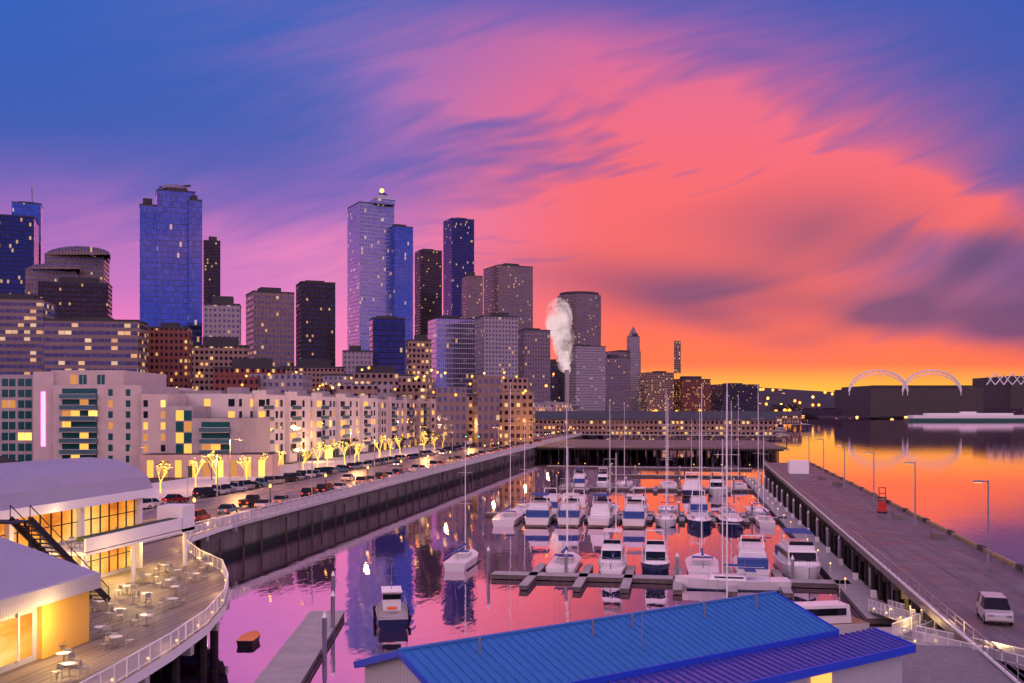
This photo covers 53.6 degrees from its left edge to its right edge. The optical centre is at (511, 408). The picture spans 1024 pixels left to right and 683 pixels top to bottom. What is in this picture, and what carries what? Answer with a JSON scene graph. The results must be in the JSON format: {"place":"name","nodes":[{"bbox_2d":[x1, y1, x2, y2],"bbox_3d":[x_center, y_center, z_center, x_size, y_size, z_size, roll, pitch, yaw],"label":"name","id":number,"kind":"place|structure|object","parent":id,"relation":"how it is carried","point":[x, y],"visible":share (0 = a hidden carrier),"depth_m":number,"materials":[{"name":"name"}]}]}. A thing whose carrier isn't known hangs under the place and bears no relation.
{"place":"outdoors","nodes":[
{"label":"outdoors","id":0,"kind":"place"},
{"bbox_2d":[143,432,599,562],"bbox_3d":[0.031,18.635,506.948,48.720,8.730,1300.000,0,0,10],"label":"waterfront road","id":1,"kind":"structure","parent":0,"point":[298,515],"depth_m":193.24,"materials":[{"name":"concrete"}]},
{"bbox_2d":[129,418,577,518],"bbox_3d":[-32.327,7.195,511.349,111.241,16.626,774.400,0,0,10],"label":"lit trees","id":2,"kind":"object","parent":1,"relation":"on","point":[215,458],"visible":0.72,"depth_m":239.91,"materials":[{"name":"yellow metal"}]},
{"bbox_2d":[143,432,1013,624],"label":"cars","id":3,"kind":"object","parent":1,"relation":"on","point":[992,606],"visible":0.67,"depth_m":188.27,"materials":[{"name":"grey paint"}]},
{"bbox_2d":[0,387,903,482],"bbox_3d":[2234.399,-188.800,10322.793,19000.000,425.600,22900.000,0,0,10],"label":"terrain","id":4,"kind":"structure","parent":0,"point":[777,396],"depth_m":3315.75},
{"bbox_2d":[0,367,571,477],"bbox_3d":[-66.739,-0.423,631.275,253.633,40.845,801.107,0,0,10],"label":"waterfront apartment buildings","id":5,"kind":"structure","parent":4,"relation":"on","point":[66,414],"depth_m":251.78,"materials":[{"name":"paint"}]},
{"bbox_2d":[0,184,759,410],"bbox_3d":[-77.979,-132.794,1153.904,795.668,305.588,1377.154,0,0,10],"label":"skyline","id":6,"kind":"structure","parent":4,"relation":"on","point":[56,310],"depth_m":801.78,"materials":[{"name":"blue glass"}]},
{"bbox_2d":[546,303,570,403],"bbox_3d":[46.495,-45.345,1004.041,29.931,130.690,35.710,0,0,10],"label":"steam plume","id":7,"kind":"object","parent":6,"relation":"on","point":[559,320],"visible":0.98,"depth_m":998.02,"materials":[{"name":"white"}]},
{"bbox_2d":[180,370,1023,458],"bbox_3d":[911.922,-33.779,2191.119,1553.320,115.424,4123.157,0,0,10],"label":"distant waterfront buildings","id":8,"kind":"structure","parent":4,"relation":"on","point":[992,398],"depth_m":635.03,"materials":[{"name":"brown concrete"}]},
{"bbox_2d":[0,0,1023,391],"label":"sky","id":9,"kind":"structure","parent":0,"point":[811,195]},
{"bbox_2d":[149,417,1023,682],"bbox_3d":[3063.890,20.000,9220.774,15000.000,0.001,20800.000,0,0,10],"label":"water","id":10,"kind":"structure","parent":0,"point":[280,590],"depth_m":151.47,"materials":[{"name":"purple liquid"}]},
{"bbox_2d":[0,457,249,682],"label":"pier restaurant","id":11,"kind":"structure","parent":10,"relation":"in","point":[93,589],"depth_m":78.34,"materials":[{"name":"white paint"}]},
{"bbox_2d":[236,382,1023,682],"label":"marina boats","id":12,"kind":"object","parent":10,"relation":"in","point":[804,556],"visible":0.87,"depth_m":120.75,"materials":[{"name":"white"}]},
{"bbox_2d":[353,591,1023,682],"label":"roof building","id":13,"kind":"structure","parent":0,"point":[770,637],"depth_m":49.43,"materials":[{"name":"blue metal"}]},
{"bbox_2d":[764,439,1023,682],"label":"marina pier","id":14,"kind":"structure","parent":0,"point":[941,576],"depth_m":106.27,"materials":[{"name":"grey concrete"}]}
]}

